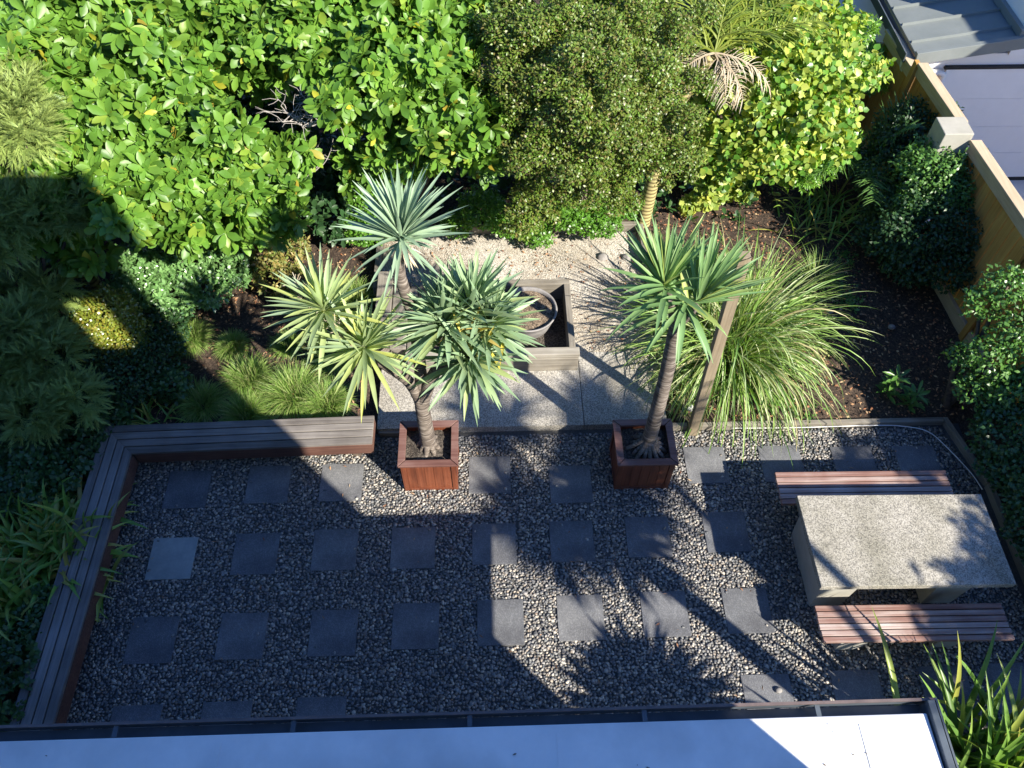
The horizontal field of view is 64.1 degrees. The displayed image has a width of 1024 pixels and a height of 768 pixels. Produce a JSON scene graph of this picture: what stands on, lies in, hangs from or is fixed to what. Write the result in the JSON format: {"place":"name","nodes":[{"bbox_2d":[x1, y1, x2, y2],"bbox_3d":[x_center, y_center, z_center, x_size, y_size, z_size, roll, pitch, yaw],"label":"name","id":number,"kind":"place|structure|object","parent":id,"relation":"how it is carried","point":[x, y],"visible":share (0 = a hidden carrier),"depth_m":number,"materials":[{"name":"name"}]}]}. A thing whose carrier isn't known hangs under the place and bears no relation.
{"place":"outdoors","nodes":[
{"label":"outdoors","id":0,"kind":"place"},
{"bbox_2d":[0,0,1023,722],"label":"garden soil","id":1,"kind":"structure","parent":0,"point":[912,328],"depth_m":10.08,"materials":[{"name":"soil"}]},
{"bbox_2d":[0,580,61,731],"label":"groundcover bush","id":2,"kind":"object","parent":1,"relation":"on","point":[28,645],"visible":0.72,"depth_m":7.27,"materials":[{"name":"green plant"}]},
{"bbox_2d":[0,47,75,275],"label":"feathery shrub","id":3,"kind":"object","parent":1,"relation":"on","point":[14,120],"visible":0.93,"depth_m":7.69,"materials":[{"name":"green plant"}]},
{"bbox_2d":[0,169,92,286],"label":"feathery shrub","id":4,"kind":"object","parent":1,"relation":"on","point":[22,202],"visible":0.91,"depth_m":7.99,"materials":[{"name":"green plant"}]},
{"bbox_2d":[0,529,108,705],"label":"flax plant","id":5,"kind":"object","parent":1,"relation":"on","point":[14,602],"visible":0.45,"depth_m":7.64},
{"bbox_2d":[0,257,114,453],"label":"feathery shrub","id":6,"kind":"object","parent":1,"relation":"on","point":[25,360],"visible":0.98,"depth_m":8.26,"materials":[{"name":"green plant"}]},
{"bbox_2d":[0,472,147,637],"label":"flax plant","id":7,"kind":"object","parent":1,"relation":"on","point":[51,535],"visible":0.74,"depth_m":7.93,"materials":[{"name":"plant"}]},
{"bbox_2d":[0,262,191,410],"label":"shaded shrub","id":8,"kind":"object","parent":1,"relation":"on","point":[144,365],"visible":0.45,"depth_m":9.02,"materials":[{"name":"green plant"}]},
{"bbox_2d":[0,356,195,531],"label":"groundcover bush","id":9,"kind":"object","parent":1,"relation":"on","point":[64,454],"visible":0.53,"depth_m":8.35,"materials":[{"name":"green plant"}]},
{"bbox_2d":[57,283,154,365],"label":"golden shrub","id":10,"kind":"object","parent":1,"relation":"on","point":[114,324],"visible":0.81,"depth_m":8.98,"materials":[{"name":"yellow plant"}]},
{"bbox_2d":[0,0,295,115],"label":"broadleaf tree","id":11,"kind":"object","parent":1,"relation":"on","point":[135,44],"visible":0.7,"depth_m":8.21,"materials":[{"name":"green plant"}]},
{"bbox_2d":[120,392,190,424],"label":"strap lily","id":12,"kind":"object","parent":1,"relation":"on","point":[146,410],"visible":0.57,"depth_m":9.12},
{"bbox_2d":[0,54,323,281],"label":"broadleaf tree","id":13,"kind":"object","parent":1,"relation":"on","point":[182,175],"visible":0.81,"depth_m":8.19,"materials":[{"name":"green plant"}]},
{"bbox_2d":[102,234,257,322],"bbox_3d":[-3.963,-1.300,9.812,1.776,1.028,1.346,-1,55,-1],"label":"glossy bush","id":14,"kind":"object","parent":1,"relation":"on","point":[165,278],"visible":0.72,"depth_m":9.57,"materials":[{"name":"green plant"}]},
{"bbox_2d":[167,313,217,359],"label":"grass tuft","id":15,"kind":"object","parent":1,"relation":"on","point":[198,331],"visible":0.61,"depth_m":9.77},
{"bbox_2d":[169,374,232,422],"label":"grass tuft","id":16,"kind":"object","parent":1,"relation":"on","point":[201,395],"visible":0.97,"depth_m":9.20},
{"bbox_2d":[210,327,254,364],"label":"grass tuft","id":17,"kind":"object","parent":1,"relation":"on","point":[227,344],"visible":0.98,"depth_m":9.70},
{"bbox_2d":[213,385,273,421],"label":"grass tuft","id":18,"kind":"object","parent":1,"relation":"on","point":[236,408],"visible":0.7,"depth_m":9.14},
{"bbox_2d":[217,348,279,404],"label":"grass tuft","id":19,"kind":"object","parent":1,"relation":"on","point":[242,370],"visible":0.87,"depth_m":9.41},
{"bbox_2d":[234,230,311,299],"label":"rusty bush","id":20,"kind":"object","parent":1,"relation":"on","point":[278,261],"visible":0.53,"depth_m":9.99,"materials":[{"name":"orange plant"}]},
{"bbox_2d":[265,327,307,363],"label":"grass tuft","id":21,"kind":"object","parent":1,"relation":"on","point":[279,348],"visible":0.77,"depth_m":9.70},
{"bbox_2d":[251,356,334,418],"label":"grass tuft","id":22,"kind":"object","parent":1,"relation":"on","point":[286,384],"visible":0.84,"depth_m":9.25,"materials":[{"name":"plant"}]},
{"bbox_2d":[229,89,360,247],"bbox_3d":[-2.954,-2.822,10.557,1.455,1.580,2.521,-25,59,-17],"label":"understorey shrub","id":23,"kind":"object","parent":1,"relation":"on","point":[318,226],"visible":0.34,"depth_m":10.32,"materials":[{"name":"green plant"}]},
{"bbox_2d":[290,373,359,417],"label":"grass tuft","id":24,"kind":"object","parent":1,"relation":"on","point":[338,398],"visible":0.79,"depth_m":9.21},
{"bbox_2d":[310,171,382,247],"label":"green shrub","id":25,"kind":"object","parent":1,"relation":"on","point":[360,200],"visible":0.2,"depth_m":10.38,"materials":[{"name":"green plant"}]},
{"bbox_2d":[340,276,375,310],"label":"grass tuft","id":26,"kind":"object","parent":1,"relation":"on","point":[356,284],"visible":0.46,"depth_m":10.18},
{"bbox_2d":[226,0,529,212],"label":"broadleaf tree","id":27,"kind":"object","parent":1,"relation":"on","point":[422,101],"visible":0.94,"depth_m":8.32,"materials":[{"name":"green plant"}]},
{"bbox_2d":[257,81,344,140],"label":"bare branch","id":28,"kind":"object","parent":27,"relation":"attached to","point":[311,124],"visible":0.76,"depth_m":8.45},
{"bbox_2d":[0,697,958,767],"bbox_3d":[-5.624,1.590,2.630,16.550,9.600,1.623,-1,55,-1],"label":"house","id":29,"kind":"structure","parent":1,"relation":"on","point":[892,733],"depth_m":4.59,"materials":[{"name":"paint"}]},
{"bbox_2d":[6,148,979,424],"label":"leaf litter","id":30,"kind":"object","parent":1,"relation":"on","point":[704,258],"visible":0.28,"depth_m":10.03,"materials":[{"name":"plant"}]},
{"bbox_2d":[236,73,780,225],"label":"ground plants","id":31,"kind":"object","parent":1,"relation":"on","point":[501,184],"visible":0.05,"depth_m":11.07,"materials":[{"name":"green plant"}]},
{"bbox_2d":[427,221,637,234],"bbox_3d":[-0.005,-2.014,10.870,3.350,0.270,0.065,-1,55,-1],"label":"edging board","id":32,"kind":"object","parent":1,"relation":"on","point":[631,226],"visible":0.09,"depth_m":10.81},
{"bbox_2d":[468,0,723,241],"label":"fine leaved tree","id":33,"kind":"object","parent":1,"relation":"on","point":[630,79],"visible":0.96,"depth_m":8.31,"materials":[{"name":"green plant"}]},
{"bbox_2d":[629,292,744,438],"bbox_3d":[2.030,-0.340,9.470,1.293,0.441,2.307,-1,55,-1],"label":"arching grass clump","id":34,"kind":"object","parent":1,"relation":"on","point":[684,382],"visible":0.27,"depth_m":9.26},
{"bbox_2d":[675,179,760,219],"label":"vine shoot","id":35,"kind":"object","parent":1,"relation":"on","point":[695,202],"visible":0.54,"depth_m":10.97,"materials":[{"name":"green plant"}]},
{"bbox_2d":[590,216,882,470],"bbox_3d":[2.561,-0.540,9.406,3.438,2.713,3.507,-1,55,-1],"label":"arching grass clump","id":36,"kind":"object","parent":1,"relation":"on","point":[763,311],"visible":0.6,"depth_m":9.11,"materials":[{"name":"plant"}]},
{"bbox_2d":[637,0,835,227],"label":"nikau palm","id":37,"kind":"object","parent":1,"relation":"on","point":[649,193],"visible":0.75,"depth_m":9.10,"materials":[{"name":"green plant"}]},
{"bbox_2d":[667,233,870,401],"bbox_3d":[2.954,-0.889,9.621,2.481,1.267,2.520,-1,55,-1],"label":"arching grass clump","id":38,"kind":"object","parent":1,"relation":"on","point":[808,311],"visible":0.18,"depth_m":9.60,"materials":[{"name":"plant"}]},
{"bbox_2d":[680,0,896,199],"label":"shrub","id":39,"kind":"object","parent":1,"relation":"on","point":[841,61],"visible":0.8,"depth_m":9.73,"materials":[{"name":"green plant"}]},
{"bbox_2d":[749,185,860,253],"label":"strap lily","id":40,"kind":"object","parent":1,"relation":"on","point":[811,215],"visible":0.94,"depth_m":10.90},
{"bbox_2d":[783,243,857,299],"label":"grass tuft","id":41,"kind":"object","parent":1,"relation":"on","point":[825,270],"visible":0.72,"depth_m":10.41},
{"bbox_2d":[776,173,868,232],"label":"strap lily","id":42,"kind":"object","parent":1,"relation":"on","point":[835,200],"visible":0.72,"depth_m":11.05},
{"bbox_2d":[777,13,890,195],"bbox_3d":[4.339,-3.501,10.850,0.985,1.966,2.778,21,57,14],"label":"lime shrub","id":43,"kind":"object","parent":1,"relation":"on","point":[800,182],"visible":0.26,"depth_m":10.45,"materials":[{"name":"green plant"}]},
{"bbox_2d":[806,89,923,204],"bbox_3d":[4.395,-3.031,10.249,1.680,0.824,1.925,-1,55,-1],"label":"fern palm","id":44,"kind":"object","parent":1,"relation":"on","point":[910,126],"visible":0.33,"depth_m":10.14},
{"bbox_2d":[876,364,910,403],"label":"lance leaved plant","id":45,"kind":"object","parent":1,"relation":"on","point":[893,379],"visible":1,"depth_m":9.18,"materials":[{"name":"green plant"}]},
{"bbox_2d":[895,380,929,412],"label":"lance leaved plant","id":46,"kind":"object","parent":1,"relation":"on","point":[913,394],"visible":1,"depth_m":9.13,"materials":[{"name":"green plant"}]},
{"bbox_2d":[846,93,988,294],"bbox_3d":[5.039,-2.320,10.225,1.556,1.625,2.782,-1,55,-1],"label":"dark shrub","id":47,"kind":"object","parent":1,"relation":"on","point":[928,253],"visible":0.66,"depth_m":9.85,"materials":[{"name":"green plant"}]},
{"bbox_2d":[885,117,973,244],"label":"boxed pillar","id":48,"kind":"structure","parent":1,"relation":"on","point":[956,134],"depth_m":9.46,"materials":[{"name":"concrete"}]},
{"bbox_2d":[888,132,976,252],"bbox_3d":[5.014,-2.217,10.081,1.077,1.702,1.081,-1,55,-1],"label":"glossy shrub","id":49,"kind":"object","parent":1,"relation":"on","point":[928,173],"visible":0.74,"depth_m":9.54,"materials":[{"name":"green plant"}]},
{"bbox_2d":[854,29,1023,440],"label":"pine fence","id":50,"kind":"object","parent":1,"relation":"on","point":[999,206],"visible":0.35,"depth_m":9.50,"materials":[{"name":"wood"}]},
{"bbox_2d":[938,260,1023,415],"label":"camellia shrub","id":51,"kind":"object","parent":1,"relation":"on","point":[966,377],"visible":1,"depth_m":8.43,"materials":[{"name":"green plant"}]},
{"bbox_2d":[964,363,1023,564],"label":"dark hedge","id":52,"kind":"object","parent":1,"relation":"on","point":[1010,486],"visible":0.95,"depth_m":8.23,"materials":[{"name":"green plant"}]},
{"bbox_2d":[382,232,654,351],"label":"pale gravel","id":53,"kind":"structure","parent":0,"point":[594,253],"depth_m":10.49,"materials":[{"name":"gravel"}]},
{"bbox_2d":[375,271,393,346],"bbox_3d":[-1.532,-0.804,9.845,0.190,0.330,1.200,-1,55,-1],"label":"sleeper","id":54,"kind":"object","parent":53,"relation":"on","point":[382,280],"visible":0.17,"depth_m":9.88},
{"bbox_2d":[389,279,410,361],"bbox_3d":[-1.330,-0.753,9.822,0.190,0.310,1.080,-1,55,-1],"label":"sleeper","id":55,"kind":"object","parent":53,"relation":"on","point":[400,349],"visible":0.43,"depth_m":9.63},
{"bbox_2d":[405,279,579,372],"bbox_3d":[-0.237,-0.677,9.787,1.990,0.390,1.175,-1,55,-1],"label":"timber box","id":56,"kind":"object","parent":53,"relation":"on","point":[560,351],"visible":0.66,"depth_m":9.72,"materials":[{"name":"wood"}]},
{"bbox_2d":[512,286,556,338],"bbox_3d":[0.186,-0.793,9.769,0.700,0.337,0.700,-1,55,-1],"label":"round bowl","id":57,"kind":"object","parent":56,"relation":"on","point":[546,303],"visible":0.57,"depth_m":9.67,"materials":[{"name":"ceramic"}]},
{"bbox_2d":[439,183,641,250],"bbox_3d":[0.372,-2.142,10.571,2.652,0.848,0.897,-1,55,-1],"label":"green shrub","id":58,"kind":"object","parent":53,"relation":"on","point":[479,199],"visible":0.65,"depth_m":10.38,"materials":[{"name":"green plant"}]},
{"bbox_2d":[377,351,666,433],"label":"concrete path","id":59,"kind":"structure","parent":0,"point":[580,398],"depth_m":9.29,"materials":[{"name":"concrete"}]},
{"bbox_2d":[64,423,1023,751],"bbox_3d":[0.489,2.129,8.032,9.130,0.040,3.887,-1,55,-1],"label":"pebble gravel","id":60,"kind":"structure","parent":0,"point":[607,668],"depth_m":8.07,"materials":[{"name":"gravel"}]},
{"bbox_2d":[108,704,162,728],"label":"stone paver","id":61,"kind":"object","parent":60,"relation":"on","point":[137,713],"visible":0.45,"depth_m":7.40,"materials":[{"name":"stone"}]},
{"bbox_2d":[122,616,180,664],"bbox_3d":[-3.429,2.447,7.804,0.450,0.045,0.450,-1,55,-1],"label":"stone paver","id":62,"kind":"object","parent":60,"relation":"on","point":[151,640],"visible":1,"depth_m":7.78,"materials":[{"name":"stone"}]},
{"bbox_2d":[144,537,197,580],"bbox_3d":[-3.436,1.772,8.282,0.452,0.046,0.452,-1,55,-1],"label":"stone paver","id":63,"kind":"object","parent":60,"relation":"on","point":[173,558],"visible":1,"depth_m":8.26,"materials":[{"name":"stone"}]},
{"bbox_2d":[162,470,211,509],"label":"stone paver","id":64,"kind":"object","parent":60,"relation":"on","point":[186,489],"visible":1,"depth_m":8.71,"materials":[{"name":"stone"}]},
{"bbox_2d":[7,416,375,731],"bbox_3d":[-2.883,2.013,7.891,2.898,0.450,3.721,-1,55,-1],"label":"corner bench","id":65,"kind":"object","parent":60,"relation":"on","point":[62,639],"visible":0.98,"depth_m":8.37,"materials":[{"name":"brown wood"}]},
{"bbox_2d":[199,701,252,725],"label":"stone paver","id":66,"kind":"object","parent":60,"relation":"on","point":[228,709],"visible":0.45,"depth_m":7.42,"materials":[{"name":"stone"}]},
{"bbox_2d":[214,612,268,660],"bbox_3d":[-2.578,2.416,7.829,0.451,0.047,0.451,-1,55,-1],"label":"stone paver","id":67,"kind":"object","parent":60,"relation":"on","point":[236,642],"visible":1,"depth_m":7.80,"materials":[{"name":"stone"}]},
{"bbox_2d":[230,533,280,575],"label":"stone paver","id":68,"kind":"object","parent":60,"relation":"on","point":[255,554],"visible":1,"depth_m":8.29,"materials":[{"name":"stone"}]},
{"bbox_2d":[244,465,291,503],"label":"stone paver","id":69,"kind":"object","parent":60,"relation":"on","point":[269,484],"visible":1,"depth_m":8.75,"materials":[{"name":"stone"}]},
{"bbox_2d":[295,696,346,722],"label":"stone paver","id":70,"kind":"object","parent":60,"relation":"on","point":[318,706],"visible":0.46,"depth_m":7.44,"materials":[{"name":"stone"}]},
{"bbox_2d":[307,609,358,656],"bbox_3d":[-1.711,2.393,7.851,0.452,0.049,0.452,-1,55,-1],"label":"stone paver","id":71,"kind":"object","parent":60,"relation":"on","point":[332,632],"visible":1,"depth_m":7.83,"materials":[{"name":"stone"}]},
{"bbox_2d":[310,529,358,571],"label":"stone paver","id":72,"kind":"object","parent":60,"relation":"on","point":[333,550],"visible":1,"depth_m":8.32,"materials":[{"name":"stone"}]},
{"bbox_2d":[318,463,363,501],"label":"stone paver","id":73,"kind":"object","parent":60,"relation":"on","point":[336,480],"visible":1,"depth_m":8.77,"materials":[{"name":"stone"}]},
{"bbox_2d":[390,527,435,569],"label":"stone paver","id":74,"kind":"object","parent":60,"relation":"on","point":[408,551],"visible":1,"depth_m":8.33,"materials":[{"name":"stone"}]},
{"bbox_2d":[391,603,439,649],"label":"stone paver","id":75,"kind":"object","parent":60,"relation":"on","point":[413,627],"visible":1,"depth_m":7.87,"materials":[{"name":"stone"}]},
{"bbox_2d":[397,420,458,490],"bbox_3d":[-0.862,0.768,8.656,0.614,0.560,0.549,-1,55,-1],"label":"planter box","id":76,"kind":"object","parent":60,"relation":"on","point":[437,471],"visible":0.91,"depth_m":8.50,"materials":[{"name":"brown wood"}]},
{"bbox_2d":[260,162,545,457],"bbox_3d":[-0.940,-0.471,7.403,2.476,3.205,1.738,-1,55,-1],"label":"many headed tree","id":77,"kind":"object","parent":76,"relation":"in","point":[471,318],"visible":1,"depth_m":7.05,"materials":[{"name":"green plant"}]},
{"bbox_2d":[469,456,510,493],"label":"stone paver","id":78,"kind":"object","parent":60,"relation":"on","point":[486,476],"visible":1,"depth_m":8.83,"materials":[{"name":"stone"}]},
{"bbox_2d":[472,523,516,565],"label":"stone paver","id":79,"kind":"object","parent":60,"relation":"on","point":[493,544],"visible":1,"depth_m":8.37,"materials":[{"name":"stone"}]},
{"bbox_2d":[477,599,524,645],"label":"stone paver","id":80,"kind":"object","parent":60,"relation":"on","point":[500,622],"visible":1,"depth_m":7.89,"materials":[{"name":"stone"}]},
{"bbox_2d":[548,465,592,503],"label":"stone paver","id":81,"kind":"object","parent":60,"relation":"on","point":[573,483],"visible":1,"depth_m":8.77,"materials":[{"name":"stone"}]},
{"bbox_2d":[549,520,595,562],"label":"stone paver","id":82,"kind":"object","parent":60,"relation":"on","point":[573,544],"visible":1,"depth_m":8.39,"materials":[{"name":"stone"}]},
{"bbox_2d":[130,434,1015,717],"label":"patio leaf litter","id":83,"kind":"object","parent":60,"relation":"on","point":[566,568],"visible":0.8,"depth_m":8.15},
{"bbox_2d":[556,594,605,641],"bbox_3d":[0.666,2.275,7.950,0.452,0.045,0.452,-1,55,-1],"label":"stone paver","id":84,"kind":"object","parent":60,"relation":"on","point":[580,617],"visible":1,"depth_m":7.93,"materials":[{"name":"stone"}]},
{"bbox_2d":[609,418,678,488],"bbox_3d":[1.373,0.755,8.678,0.624,0.560,0.554,-1,55,-1],"label":"planter box","id":85,"kind":"object","parent":60,"relation":"on","point":[629,471],"visible":0.81,"depth_m":8.54,"materials":[{"name":"brown wood"}]},
{"bbox_2d":[598,209,776,458],"bbox_3d":[1.353,-0.322,7.433,1.267,2.997,1.297,36,62,22],"label":"single trunk tree","id":86,"kind":"object","parent":85,"relation":"in","point":[670,263],"visible":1,"depth_m":6.65,"materials":[{"name":"green plant"}]},
{"bbox_2d":[624,517,672,557],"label":"stone paver","id":87,"kind":"object","parent":60,"relation":"on","point":[649,537],"visible":1,"depth_m":8.42,"materials":[{"name":"stone"}]},
{"bbox_2d":[639,591,691,637],"bbox_3d":[1.487,2.245,7.974,0.452,0.048,0.452,-1,55,-1],"label":"stone paver","id":88,"kind":"object","parent":60,"relation":"on","point":[668,612],"visible":1,"depth_m":7.95,"materials":[{"name":"stone"}]},
{"bbox_2d":[683,447,729,483],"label":"stone paver","id":89,"kind":"object","parent":60,"relation":"on","point":[702,466],"visible":1,"depth_m":8.91,"materials":[{"name":"stone"}]},
{"bbox_2d":[687,251,750,435],"bbox_3d":[1.979,-0.268,8.003,0.195,2.850,0.105,-1,55,-1],"label":"timber post","id":90,"kind":"object","parent":60,"relation":"on","point":[727,312],"visible":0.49,"depth_m":7.94,"materials":[{"name":"wood"}]},
{"bbox_2d":[701,511,751,552],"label":"stone paver","id":91,"kind":"object","parent":60,"relation":"on","point":[721,538],"visible":1,"depth_m":8.45,"materials":[{"name":"stone"}]},
{"bbox_2d":[720,588,774,633],"bbox_3d":[2.295,2.219,7.997,0.451,0.048,0.451,-1,55,-1],"label":"stone paver","id":92,"kind":"object","parent":60,"relation":"on","point":[746,611],"visible":1,"depth_m":7.97,"materials":[{"name":"stone"}]},
{"bbox_2d":[740,674,793,709],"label":"stone paver","id":93,"kind":"object","parent":60,"relation":"on","point":[753,692],"visible":0.56,"depth_m":7.55,"materials":[{"name":"stone"}]},
{"bbox_2d":[757,445,803,482],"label":"stone paver","id":94,"kind":"object","parent":60,"relation":"on","point":[777,459],"visible":0.67,"depth_m":8.96,"materials":[{"name":"stone"}]},
{"bbox_2d":[699,417,943,429],"bbox_3d":[3.472,0.459,9.222,2.760,0.135,0.055,-1,55,-1],"label":"edging board","id":95,"kind":"object","parent":60,"relation":"on","point":[929,421],"visible":0.57,"depth_m":9.18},
{"bbox_2d":[829,446,877,471],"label":"stone paver","id":96,"kind":"object","parent":60,"relation":"on","point":[859,458],"visible":0.56,"depth_m":8.97,"materials":[{"name":"stone"}]},
{"bbox_2d":[829,670,884,706],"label":"stone paver","id":97,"kind":"object","parent":60,"relation":"on","point":[857,684],"visible":0.56,"depth_m":7.57,"materials":[{"name":"stone"}]},
{"bbox_2d":[774,470,953,504],"bbox_3d":[3.580,1.166,8.479,1.764,0.430,0.380,-1,55,-1],"label":"slatted bench","id":98,"kind":"object","parent":60,"relation":"on","point":[791,486],"visible":0.72,"depth_m":8.32,"materials":[{"name":"wood"}]},
{"bbox_2d":[792,494,1015,605],"bbox_3d":[3.649,1.656,7.937,1.785,0.750,0.940,-1,55,-1],"label":"concrete table","id":99,"kind":"object","parent":60,"relation":"on","point":[939,548],"visible":0.97,"depth_m":7.64,"materials":[{"name":"concrete"}]},
{"bbox_2d":[814,603,1014,649],"bbox_3d":[3.679,2.308,7.672,1.747,0.430,0.360,-1,55,-1],"label":"slatted bench","id":100,"kind":"object","parent":60,"relation":"on","point":[847,627],"visible":1,"depth_m":7.50,"materials":[{"name":"wood"}]},
{"bbox_2d":[893,446,941,470],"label":"stone paver","id":101,"kind":"object","parent":60,"relation":"on","point":[922,458],"visible":0.56,"depth_m":8.98,"materials":[{"name":"stone"}]},
{"bbox_2d":[915,665,979,716],"bbox_3d":[4.022,2.841,7.569,0.453,0.044,0.453,-1,55,-1],"label":"stone paver","id":102,"kind":"object","parent":60,"relation":"on","point":[929,671],"visible":0.46,"depth_m":7.59,"materials":[{"name":"stone"}]},
{"bbox_2d":[872,608,1023,767],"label":"flax plant","id":103,"kind":"object","parent":60,"relation":"on","point":[1000,745],"visible":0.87,"depth_m":6.90,"materials":[{"name":"plant"}]},
{"bbox_2d":[942,417,1023,584],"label":"edging board","id":104,"kind":"object","parent":60,"relation":"on","point":[968,456],"visible":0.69,"depth_m":8.72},
{"bbox_2d":[981,662,1023,713],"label":"stone paver","id":105,"kind":"object","parent":60,"relation":"on","point":[994,671],"visible":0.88,"depth_m":7.61,"materials":[{"name":"stone"}]},
{"bbox_2d":[820,0,1023,179],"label":"neighbouring house","id":106,"kind":"structure","parent":0,"point":[970,53],"depth_m":10.86,"materials":[{"name":"grey metal"}]},
{"bbox_2d":[943,69,1023,176],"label":"garage door","id":107,"kind":"structure","parent":106,"relation":"in","point":[992,100],"depth_m":11.29,"materials":[{"name":"metal"}]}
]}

